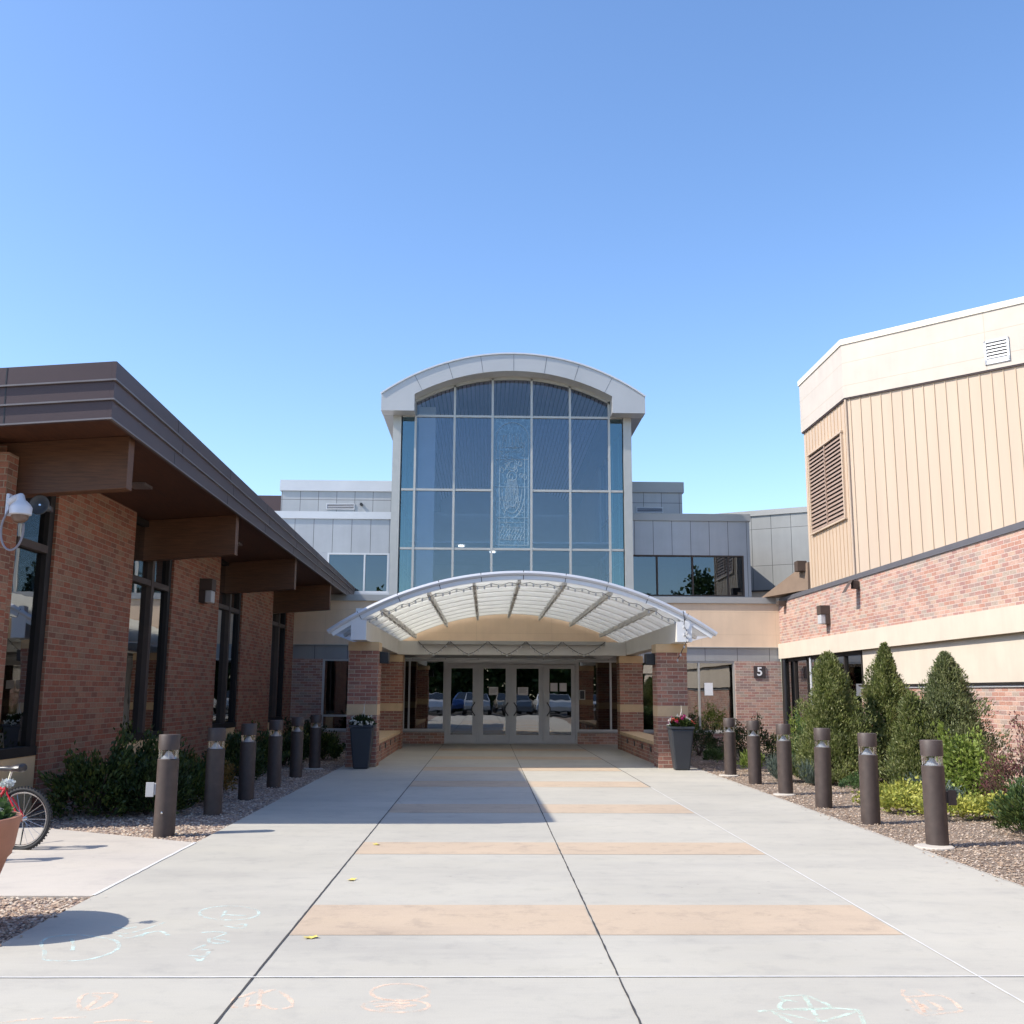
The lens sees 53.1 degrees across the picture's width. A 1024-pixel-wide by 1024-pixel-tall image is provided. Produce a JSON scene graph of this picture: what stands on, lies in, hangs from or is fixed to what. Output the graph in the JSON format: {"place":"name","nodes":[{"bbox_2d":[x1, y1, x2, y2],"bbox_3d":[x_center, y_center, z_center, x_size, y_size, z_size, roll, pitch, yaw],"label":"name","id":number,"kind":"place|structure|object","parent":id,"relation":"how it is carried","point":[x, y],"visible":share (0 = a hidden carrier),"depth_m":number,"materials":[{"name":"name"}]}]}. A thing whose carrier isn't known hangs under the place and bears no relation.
{"place":"outdoors","nodes":[
{"label":"outdoors","id":0,"kind":"place"},
{"bbox_2d":[0,895,106,945],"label":"gravel bed","id":1,"kind":"object","parent":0,"point":[34,917],"depth_m":7.41,"materials":[{"name":"brown gravel"}]},
{"bbox_2d":[0,811,21,872],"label":"terracotta pot","id":2,"kind":"object","parent":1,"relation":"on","point":[9,827],"visible":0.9,"depth_m":6.69,"materials":[{"name":"orange ceramic"}]},
{"bbox_2d":[0,778,22,821],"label":"geraniums","id":3,"kind":"object","parent":2,"relation":"in","point":[5,810],"visible":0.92,"depth_m":6.82,"materials":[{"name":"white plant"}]},
{"bbox_2d":[0,827,192,898],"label":"side pavement","id":4,"kind":"structure","parent":0,"point":[60,864],"depth_m":9.39,"materials":[{"name":"concrete"}]},
{"bbox_2d":[0,763,52,849],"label":"bicycle","id":5,"kind":"object","parent":4,"relation":"on","point":[39,795],"visible":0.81,"depth_m":10.14,"materials":[{"name":"rubber"}]},
{"bbox_2d":[0,361,354,813],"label":"brick wing","id":6,"kind":"structure","parent":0,"point":[108,621],"depth_m":15.65,"materials":[{"name":"brown brick"}]},
{"bbox_2d":[0,493,32,550],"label":"security camera","id":7,"kind":"object","parent":6,"relation":"attached to","point":[18,508],"visible":1,"depth_m":11.93,"materials":[{"name":"white plastic"}]},
{"bbox_2d":[0,496,55,759],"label":"window","id":8,"kind":"structure","parent":6,"relation":"in","point":[32,563],"depth_m":13.38,"materials":[{"name":"black glass"}]},
{"bbox_2d":[29,495,52,514],"bbox_3d":[-5.586,-0.057,12.257,0.236,0.236,0.360,1,-10,-1],"label":"security camera","id":9,"kind":"object","parent":6,"relation":"attached to","point":[39,504],"visible":0.98,"depth_m":12.13,"materials":[{"name":"grey plastic"}]},
{"bbox_2d":[122,516,172,741],"bbox_3d":[-6.453,2.084,18.019,0.165,3.770,2.226,1,-10,-1],"label":"window","id":10,"kind":"structure","parent":6,"relation":"in","point":[151,581],"depth_m":17.95,"materials":[{"name":"black glass"}]},
{"bbox_2d":[198,578,215,603],"bbox_3d":[-6.297,1.636,21.184,0.260,0.490,0.320,1,-10,-1],"label":"wall lamp","id":11,"kind":"object","parent":6,"relation":"attached to","point":[207,588],"visible":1,"depth_m":21.04,"materials":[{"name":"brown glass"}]},
{"bbox_2d":[212,559,240,727],"bbox_3d":[-6.594,3.050,23.518,0.165,3.770,2.196,1,-10,-1],"label":"window","id":12,"kind":"structure","parent":6,"relation":"in","point":[226,667],"depth_m":23.48,"materials":[{"name":"black glass"}]},
{"bbox_2d":[268,613,285,721],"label":"window","id":13,"kind":"structure","parent":6,"relation":"in","point":[278,620],"depth_m":29.17,"materials":[{"name":"black glass"}]},
{"bbox_2d":[19,745,345,841],"bbox_3d":[-5.016,5.228,20.789,2.970,0.001,20.800,1,-10,-1],"label":"gravel bed","id":14,"kind":"object","parent":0,"point":[248,804],"depth_m":13.17,"materials":[{"name":"gravel"}]},
{"bbox_2d":[35,720,154,820],"bbox_3d":[-5.231,3.281,13.089,1.339,1.209,1.269,1,-10,-1],"label":"dark shrub","id":15,"kind":"object","parent":14,"relation":"on","point":[84,776],"visible":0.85,"depth_m":12.82,"materials":[{"name":"green plant"}]},
{"bbox_2d":[72,715,202,802],"bbox_3d":[-5.300,3.506,14.559,1.805,1.274,1.654,-8,-13,39],"label":"dark shrub","id":16,"kind":"object","parent":14,"relation":"on","point":[148,746],"visible":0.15,"depth_m":14.43,"materials":[{"name":"green plant"}]},
{"bbox_2d":[95,748,197,814],"bbox_3d":[-4.725,3.502,13.329,1.356,0.865,1.266,1,-10,-1],"label":"dark shrub","id":17,"kind":"object","parent":14,"relation":"on","point":[148,771],"visible":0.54,"depth_m":13.01,"materials":[{"name":"green plant"}]},
{"bbox_2d":[145,734,180,837],"bbox_3d":[-3.849,3.022,11.267,0.325,1.130,0.242,1,-10,-1],"label":"bollard light","id":18,"kind":"object","parent":14,"relation":"on","point":[163,788],"visible":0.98,"depth_m":11.20,"materials":[{"name":"brown metal"}]},
{"bbox_2d":[167,750,223,802],"bbox_3d":[-4.562,3.729,14.371,1.191,0.778,1.255,-6,-12,31],"label":"dark shrub","id":19,"kind":"object","parent":14,"relation":"on","point":[198,772],"visible":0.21,"depth_m":14.23,"materials":[{"name":"green plant"}]},
{"bbox_2d":[188,742,238,790],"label":"shrub","id":20,"kind":"object","parent":14,"relation":"on","point":[228,769],"visible":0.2,"depth_m":16.07,"materials":[{"name":"green plant"}]},
{"bbox_2d":[203,728,225,815],"bbox_3d":[-3.853,3.375,13.273,0.230,1.130,0.230,2,-10,-7],"label":"bollard light","id":21,"kind":"object","parent":14,"relation":"on","point":[214,778],"visible":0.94,"depth_m":13.19,"materials":[{"name":"brown metal"}]},
{"bbox_2d":[202,729,266,783],"bbox_3d":[-4.900,4.276,18.010,1.234,0.958,1.539,1,-10,-1],"label":"dark shrub","id":22,"kind":"object","parent":14,"relation":"on","point":[232,752],"visible":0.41,"depth_m":17.90,"materials":[{"name":"green plant"}]},
{"bbox_2d":[238,723,256,800],"bbox_3d":[-3.900,3.695,15.095,0.230,1.130,0.230,6,-11,-28],"label":"bollard light","id":23,"kind":"object","parent":14,"relation":"on","point":[246,781],"visible":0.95,"depth_m":15.01,"materials":[{"name":"brown metal"}]},
{"bbox_2d":[233,720,289,769],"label":"dark shrub","id":24,"kind":"object","parent":14,"relation":"on","point":[263,744],"visible":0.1,"depth_m":19.98,"materials":[{"name":"green plant"}]},
{"bbox_2d":[266,720,282,787],"bbox_3d":[-3.950,4.041,17.064,0.230,1.130,0.230,6,-12,-31],"label":"bollard light","id":25,"kind":"object","parent":14,"relation":"on","point":[274,763],"visible":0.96,"depth_m":16.98,"materials":[{"name":"brown metal"}]},
{"bbox_2d":[274,727,309,765],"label":"dark shrub","id":26,"kind":"object","parent":14,"relation":"on","point":[286,744],"visible":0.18,"depth_m":21.85,"materials":[{"name":"green plant"}]},
{"bbox_2d":[289,717,303,777],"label":"bollard light","id":27,"kind":"object","parent":14,"relation":"on","point":[296,752],"visible":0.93,"depth_m":18.95,"materials":[{"name":"brown metal"}]},
{"bbox_2d":[282,714,327,751],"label":"dark shrub","id":28,"kind":"object","parent":14,"relation":"on","point":[307,726],"visible":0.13,"depth_m":25.88,"materials":[{"name":"green plant"}]},
{"bbox_2d":[309,715,321,767],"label":"bollard light","id":29,"kind":"object","parent":14,"relation":"on","point":[315,746],"visible":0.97,"depth_m":21.02,"materials":[{"name":"brown metal"}]},
{"bbox_2d":[304,723,345,759],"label":"dark shrub","id":30,"kind":"object","parent":14,"relation":"on","point":[330,743],"visible":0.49,"depth_m":23.63,"materials":[{"name":"green plant"}]},
{"bbox_2d":[0,744,1023,1023],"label":"walkway","id":31,"kind":"structure","parent":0,"point":[278,864],"depth_m":7.01,"materials":[{"name":"concrete"}]},
{"bbox_2d":[39,934,119,960],"bbox_3d":[-2.644,2.663,6.280,0.456,0.001,0.740,5,-11,-26],"label":"chalk drawing","id":32,"kind":"object","parent":31,"relation":"on","point":[72,947],"visible":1,"depth_m":6.21,"materials":[{"name":"teal"}]},
{"bbox_2d":[77,992,117,1009],"bbox_3d":[-2.115,2.471,5.171,0.203,0.001,0.312,1,-10,-1],"label":"chalk drawing","id":33,"kind":"object","parent":31,"relation":"on","point":[91,1004],"visible":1,"depth_m":5.15,"materials":[{"name":"beige"}]},
{"bbox_2d":[231,989,293,1009],"bbox_3d":[-1.261,2.485,5.224,0.340,0.001,0.355,1,-10,-1],"label":"chalk drawing","id":34,"kind":"object","parent":31,"relation":"on","point":[260,1003],"visible":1,"depth_m":5.18,"materials":[{"name":"beige"}]},
{"bbox_2d":[349,725,375,768],"bbox_3d":[-3.070,4.797,20.935,0.500,0.870,0.500,1,-10,-1],"label":"tall planter","id":35,"kind":"object","parent":31,"relation":"on","point":[361,737],"visible":0.92,"depth_m":20.75,"materials":[{"name":"grey plastic"}]},
{"bbox_2d":[348,706,376,725],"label":"potted flowers","id":36,"kind":"object","parent":35,"relation":"on","point":[363,719],"visible":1,"depth_m":20.91,"materials":[{"name":"white plant"}]},
{"bbox_2d":[379,730,399,761],"bbox_3d":[-3.260,5.711,24.923,0.570,0.550,6.210,1,-10,-1],"label":"brick bench","id":37,"kind":"object","parent":31,"relation":"on","point":[388,742],"visible":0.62,"depth_m":25.29,"materials":[{"name":"red brick"}]},
{"bbox_2d":[368,983,430,1012],"bbox_3d":[-0.585,2.496,5.266,0.357,0.001,0.526,1,-10,-1],"label":"chalk drawing","id":38,"kind":"object","parent":31,"relation":"on","point":[427,1004],"visible":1,"depth_m":5.18,"materials":[{"name":"orange"}]},
{"bbox_2d":[214,745,649,1023],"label":"dark paving joint","id":39,"kind":"object","parent":31,"relation":"on","point":[250,980],"visible":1,"depth_m":6.93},
{"bbox_2d":[327,570,717,767],"bbox_3d":[0.086,4.131,25.989,7.976,4.065,10.792,1,-10,-1],"label":"entrance canopy","id":40,"kind":"object","parent":31,"relation":"on","point":[380,650],"visible":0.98,"depth_m":23.47,"materials":[{"name":"white metal"}]},
{"bbox_2d":[418,641,605,656],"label":"string lights","id":41,"kind":"object","parent":40,"relation":"hanging from","point":[525,642],"visible":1,"depth_m":28.23,"materials":[{"name":"black plastic"}]},
{"bbox_2d":[368,582,675,624],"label":"string lights","id":42,"kind":"object","parent":40,"relation":"hanging from","point":[623,600],"visible":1,"depth_m":21.14,"materials":[{"name":"white plastic"}]},
{"bbox_2d":[88,787,1023,1002],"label":"white paving joint","id":43,"kind":"object","parent":31,"relation":"on","point":[535,976],"visible":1,"depth_m":5.66,"materials":[{"name":"white concrete"}]},
{"bbox_2d":[290,748,902,934],"bbox_3d":[0.282,4.654,17.522,3.995,0.001,22.100,1,-10,-1],"label":"paving band","id":44,"kind":"object","parent":31,"relation":"on","point":[576,920],"visible":1,"depth_m":7.35,"materials":[{"name":"beige concrete"}]},
{"bbox_2d":[620,731,653,763],"bbox_3d":[3.323,5.773,25.082,0.560,0.550,6.210,1,-10,-1],"label":"brick bench","id":45,"kind":"object","parent":31,"relation":"on","point":[639,744],"visible":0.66,"depth_m":25.14,"materials":[{"name":"red brick"}]},
{"bbox_2d":[666,726,694,769],"bbox_3d":[3.469,4.847,21.023,0.500,0.870,0.500,1,-10,-1],"label":"tall planter","id":46,"kind":"object","parent":31,"relation":"on","point":[680,740],"visible":0.92,"depth_m":20.84,"materials":[{"name":"grey plastic"}]},
{"bbox_2d":[666,707,695,726],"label":"potted flowers","id":47,"kind":"object","parent":46,"relation":"on","point":[683,720],"visible":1,"depth_m":20.99,"materials":[{"name":"pink plant"}]},
{"bbox_2d":[757,995,866,1023],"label":"chalk drawing","id":48,"kind":"object","parent":31,"relation":"on","point":[813,1011],"visible":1,"depth_m":5.08,"materials":[{"name":"green"}]},
{"bbox_2d":[700,769,1023,886],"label":"walkway edge","id":49,"kind":"object","parent":31,"relation":"on","point":[877,833],"visible":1,"depth_m":11.37,"materials":[{"name":"concrete"}]},
{"bbox_2d":[901,990,963,1014],"bbox_3d":[2.134,2.504,5.234,0.275,0.001,0.457,1,-10,-1],"label":"chalk drawing","id":50,"kind":"object","parent":31,"relation":"on","point":[956,1004],"visible":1,"depth_m":5.19,"materials":[{"name":"beige"}]},
{"bbox_2d":[0,0,1023,700],"label":"sky","id":51,"kind":"structure","parent":0,"point":[275,216],"materials":[{"name":"blue"}]},
{"bbox_2d":[258,352,809,745],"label":"entrance building","id":52,"kind":"structure","parent":0,"point":[510,461],"depth_m":33.43,"materials":[{"name":"grey metal"}]},
{"bbox_2d":[321,659,347,729],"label":"window","id":53,"kind":"structure","parent":52,"relation":"in","point":[335,671],"depth_m":31.19,"materials":[{"name":"grey glass"}]},
{"bbox_2d":[327,553,388,592],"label":"window","id":54,"kind":"structure","parent":52,"relation":"in","point":[367,572],"depth_m":33.42,"materials":[{"name":"glass"}]},
{"bbox_2d":[398,431,413,592],"bbox_3d":[-3.828,0.510,36.218,0.080,6.000,7.090,1,-10,-1],"label":"side window","id":55,"kind":"structure","parent":52,"relation":"in","point":[407,467],"depth_m":36.82,"materials":[{"name":"glass"}]},
{"bbox_2d":[403,659,444,730],"bbox_3d":[-2.686,5.582,31.257,1.280,2.133,0.122,1,-10,-1],"label":"window","id":56,"kind":"structure","parent":52,"relation":"in","point":[424,680],"depth_m":31.24,"materials":[{"name":"grey glass"}]},
{"bbox_2d":[446,664,476,742],"bbox_3d":[-1.533,5.821,31.161,0.917,2.370,0.146,1,-10,-1],"label":"door","id":57,"kind":"structure","parent":52,"relation":"in","point":[461,709],"depth_m":31.19,"materials":[{"name":"clear glass"}]},
{"bbox_2d":[479,664,509,742],"bbox_3d":[-0.536,5.831,31.185,0.942,2.370,0.146,1,-10,-1],"label":"door","id":58,"kind":"structure","parent":52,"relation":"in","point":[494,710],"depth_m":31.21,"materials":[{"name":"clear glass"}]},
{"bbox_2d":[518,687,527,694],"bbox_3d":[0.335,5.476,31.306,0.320,0.240,0.007,1,-10,-1],"label":"paper notice","id":59,"kind":"object","parent":52,"relation":"attached to","point":[522,690],"visible":1,"depth_m":31.31,"materials":[{"name":"white paper"}]},
{"bbox_2d":[512,664,542,742],"bbox_3d":[0.474,5.840,31.209,0.942,2.370,0.146,1,-10,-1],"label":"door","id":60,"kind":"structure","parent":52,"relation":"in","point":[527,710],"depth_m":31.24,"materials":[{"name":"clear glass"}]},
{"bbox_2d":[545,664,575,743],"bbox_3d":[1.476,5.850,31.233,0.927,2.370,0.146,1,-10,-1],"label":"door","id":61,"kind":"structure","parent":52,"relation":"in","point":[560,707],"depth_m":31.25,"materials":[{"name":"clear glass"}]},
{"bbox_2d":[577,660,617,730],"bbox_3d":[2.742,5.633,31.387,1.500,2.133,0.122,1,-10,-1],"label":"window","id":62,"kind":"structure","parent":52,"relation":"in","point":[598,711],"depth_m":31.38,"materials":[{"name":"grey glass"}]},
{"bbox_2d":[600,427,623,586],"bbox_3d":[3.600,0.580,36.396,0.080,6.000,7.090,1,-10,-1],"label":"side window","id":63,"kind":"structure","parent":52,"relation":"in","point":[616,448],"depth_m":36.02,"materials":[{"name":"glass"}]},
{"bbox_2d":[633,555,744,596],"bbox_3d":[5.702,2.100,33.659,3.860,1.360,0.122,1,-10,-1],"label":"window","id":64,"kind":"structure","parent":52,"relation":"in","point":[654,575],"depth_m":33.66,"materials":[{"name":"blue glass"}]},
{"bbox_2d":[643,661,736,731],"bbox_3d":[5.177,5.656,31.446,3.370,2.133,0.122,1,-10,-1],"label":"window","id":65,"kind":"structure","parent":52,"relation":"in","point":[719,705],"depth_m":31.47,"materials":[{"name":"glass"}]},
{"bbox_2d":[704,683,712,694],"bbox_3d":[6.043,5.442,31.460,0.260,0.380,0.004,1,-10,-1],"label":"paper notice","id":66,"kind":"object","parent":52,"relation":"attached to","point":[708,688],"visible":1,"depth_m":31.46,"materials":[{"name":"white paper"}]},
{"bbox_2d":[753,666,765,677],"bbox_3d":[7.618,4.920,31.508,0.360,0.360,0.037,1,-10,-1],"label":"door number sign","id":67,"kind":"object","parent":52,"relation":"attached to","point":[759,671],"visible":1,"depth_m":31.49,"materials":[{"name":"metal"}]},
{"bbox_2d":[794,758,814,783],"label":"ornamental grass","id":68,"kind":"object","parent":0,"point":[809,769],"depth_m":17.84,"materials":[{"name":"green plant"}]},
{"bbox_2d":[690,746,1023,885],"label":"mulch bed","id":69,"kind":"object","parent":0,"point":[1017,850],"depth_m":12.40,"materials":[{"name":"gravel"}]},
{"bbox_2d":[691,711,720,755],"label":"clipped shrub","id":70,"kind":"object","parent":69,"relation":"on","point":[709,738],"visible":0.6,"depth_m":26.00,"materials":[{"name":"green plant"}]},
{"bbox_2d":[702,743,723,762],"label":"perennial tuft","id":71,"kind":"object","parent":69,"relation":"on","point":[715,754],"visible":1,"depth_m":22.82,"materials":[{"name":"green plant"}]},
{"bbox_2d":[723,718,736,774],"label":"bollard light","id":72,"kind":"object","parent":69,"relation":"on","point":[730,767],"visible":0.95,"depth_m":19.83,"materials":[{"name":"brown metal"}]},
{"bbox_2d":[701,712,781,760],"bbox_3d":[5.653,5.327,24.296,1.803,1.175,1.682,6,-11,-29],"label":"clipped shrub","id":73,"kind":"object","parent":69,"relation":"on","point":[740,738],"visible":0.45,"depth_m":24.03,"materials":[{"name":"green plant"}]},
{"bbox_2d":[736,748,765,768],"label":"perennial tuft","id":74,"kind":"object","parent":69,"relation":"on","point":[744,760],"visible":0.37,"depth_m":20.88,"materials":[{"name":"green plant"}]},
{"bbox_2d":[746,721,761,784],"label":"bollard light","id":75,"kind":"object","parent":69,"relation":"on","point":[754,759],"visible":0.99,"depth_m":18.06,"materials":[{"name":"brown metal"}]},
{"bbox_2d":[764,752,796,778],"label":"ornamental grass","id":76,"kind":"object","parent":69,"relation":"on","point":[772,765],"depth_m":18.66,"materials":[{"name":"green plant"}]},
{"bbox_2d":[776,724,792,793],"bbox_3d":[4.333,3.947,16.285,0.230,1.130,0.230,5,-12,-24],"label":"bollard light","id":77,"kind":"object","parent":69,"relation":"on","point":[784,766],"visible":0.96,"depth_m":16.20,"materials":[{"name":"brown metal"}]},
{"bbox_2d":[768,706,807,751],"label":"clipped shrub","id":78,"kind":"object","parent":69,"relation":"on","point":[791,719],"visible":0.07,"depth_m":25.96,"materials":[{"name":"green plant"}]},
{"bbox_2d":[776,707,810,767],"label":"loose shrub","id":79,"kind":"object","parent":69,"relation":"on","point":[798,729],"visible":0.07,"depth_m":20.30,"materials":[{"name":"green plant"}]},
{"bbox_2d":[813,728,832,808],"bbox_3d":[4.388,3.626,14.454,0.230,1.130,0.230,7,-11,-31],"label":"bollard light","id":80,"kind":"object","parent":69,"relation":"on","point":[823,773],"visible":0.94,"depth_m":14.37,"materials":[{"name":"brown metal"}]},
{"bbox_2d":[774,649,889,783],"bbox_3d":[5.694,3.683,18.339,1.790,2.431,1.930,1,-10,-1],"label":"juniper","id":81,"kind":"object","parent":69,"relation":"on","point":[831,703],"visible":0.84,"depth_m":18.16,"materials":[{"name":"green plant"}]},
{"bbox_2d":[839,770,859,790],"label":"silvery plant","id":82,"kind":"object","parent":69,"relation":"on","point":[853,780],"visible":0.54,"depth_m":16.48,"materials":[{"name":"green plant"}]},
{"bbox_2d":[857,733,880,824],"bbox_3d":[4.429,3.318,12.705,0.230,1.130,0.230,3,-10,-10],"label":"bollard light","id":83,"kind":"object","parent":69,"relation":"on","point":[869,786],"visible":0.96,"depth_m":12.62,"materials":[{"name":"brown metal"}]},
{"bbox_2d":[851,642,911,782],"bbox_3d":[6.853,3.700,18.933,1.623,2.594,1.995,1,-10,-1],"label":"juniper","id":84,"kind":"object","parent":69,"relation":"on","point":[885,691],"visible":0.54,"depth_m":18.59,"materials":[{"name":"green plant"}]},
{"bbox_2d":[851,784,917,803],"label":"ground cover plant","id":85,"kind":"object","parent":69,"relation":"on","point":[887,789],"visible":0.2,"depth_m":14.58,"materials":[{"name":"yellow plant"}]},
{"bbox_2d":[859,774,922,796],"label":"ground cover plant","id":86,"kind":"object","parent":69,"relation":"on","point":[917,785],"visible":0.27,"depth_m":15.12,"materials":[{"name":"yellow plant"}]},
{"bbox_2d":[880,787,922,812],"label":"ground cover plant","id":87,"kind":"object","parent":69,"relation":"on","point":[899,800],"visible":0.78,"depth_m":13.66,"materials":[{"name":"yellow plant"}]},
{"bbox_2d":[878,690,939,784],"bbox_3d":[6.494,3.715,16.382,1.249,1.748,1.173,1,-10,-1],"label":"juniper","id":88,"kind":"object","parent":69,"relation":"on","point":[905,744],"visible":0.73,"depth_m":16.27,"materials":[{"name":"green plant"}]},
{"bbox_2d":[914,843,954,850],"bbox_3d":[4.392,3.500,10.650,0.400,0.060,0.400,1,-10,-1],"label":"concrete footing","id":89,"kind":"object","parent":69,"relation":"on","point":[931,847],"visible":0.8,"depth_m":10.54,"materials":[{"name":"grey concrete"}]},
{"bbox_2d":[919,740,956,845],"bbox_3d":[4.520,2.991,10.844,0.325,1.130,0.230,1,-10,-1],"label":"bollard light","id":90,"kind":"object","parent":89,"relation":"on","point":[937,797],"visible":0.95,"depth_m":10.77,"materials":[{"name":"brown metal"}]},
{"bbox_2d":[920,779,965,798],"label":"silvery plant","id":91,"kind":"object","parent":69,"relation":"on","point":[956,789],"visible":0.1,"depth_m":14.02,"materials":[{"name":"blue plant"}]},
{"bbox_2d":[884,650,1015,793],"bbox_3d":[6.926,3.406,16.445,2.084,2.365,1.728,1,-10,-1],"label":"juniper","id":92,"kind":"object","parent":69,"relation":"on","point":[950,703],"visible":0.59,"depth_m":16.23,"materials":[{"name":"green plant"}]},
{"bbox_2d":[904,783,996,818],"bbox_3d":[5.656,3.721,13.196,1.150,0.415,0.786,-4,-11,21],"label":"ground cover plant","id":93,"kind":"object","parent":69,"relation":"on","point":[966,804],"visible":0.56,"depth_m":13.01,"materials":[{"name":"yellow plant"}]},
{"bbox_2d":[930,718,1010,799],"bbox_3d":[6.716,3.662,14.999,1.289,1.277,1.252,1,-10,-1],"label":"loose shrub","id":94,"kind":"object","parent":69,"relation":"on","point":[967,756],"visible":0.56,"depth_m":14.95,"materials":[{"name":"green plant"}]},
{"bbox_2d":[970,789,1006,818],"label":"ground cover plant","id":95,"kind":"object","parent":69,"relation":"on","point":[983,800],"visible":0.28,"depth_m":13.11,"materials":[{"name":"yellow plant"}]},
{"bbox_2d":[973,740,1023,796],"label":"barberry","id":96,"kind":"object","parent":69,"relation":"on","point":[1005,772],"visible":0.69,"depth_m":13.95,"materials":[{"name":"red plant"}]},
{"bbox_2d":[983,775,1023,817],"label":"shrub","id":97,"kind":"object","parent":69,"relation":"on","point":[1009,793],"visible":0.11,"depth_m":12.72,"materials":[{"name":"green plant"}]},
{"bbox_2d":[989,776,1023,831],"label":"spreading yew","id":98,"kind":"object","parent":69,"relation":"on","point":[1011,813],"visible":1,"depth_m":11.74,"materials":[{"name":"green plant"}]},
{"bbox_2d":[1009,711,1023,778],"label":"barberry","id":99,"kind":"object","parent":69,"relation":"on","point":[1018,726],"visible":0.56,"depth_m":14.66,"materials":[{"name":"red plant"}]},
{"bbox_2d":[763,296,1023,784],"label":"brick hall","id":100,"kind":"structure","parent":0,"point":[913,432],"depth_m":24.79,"materials":[{"name":"beige paint"}]},
{"bbox_2d":[816,605,830,624],"bbox_3d":[8.291,2.739,27.256,0.260,0.490,0.320,1,-10,-1],"label":"wall lamp","id":101,"kind":"object","parent":100,"relation":"attached to","point":[823,614],"visible":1,"depth_m":27.12,"materials":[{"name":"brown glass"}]},
{"bbox_2d":[842,579,858,592],"bbox_3d":[8.283,1.817,25.041,0.360,0.320,0.280,1,-10,-1],"label":"wall floodlight","id":102,"kind":"object","parent":100,"relation":"attached to","point":[854,584],"depth_m":24.98,"materials":[{"name":"metal"}]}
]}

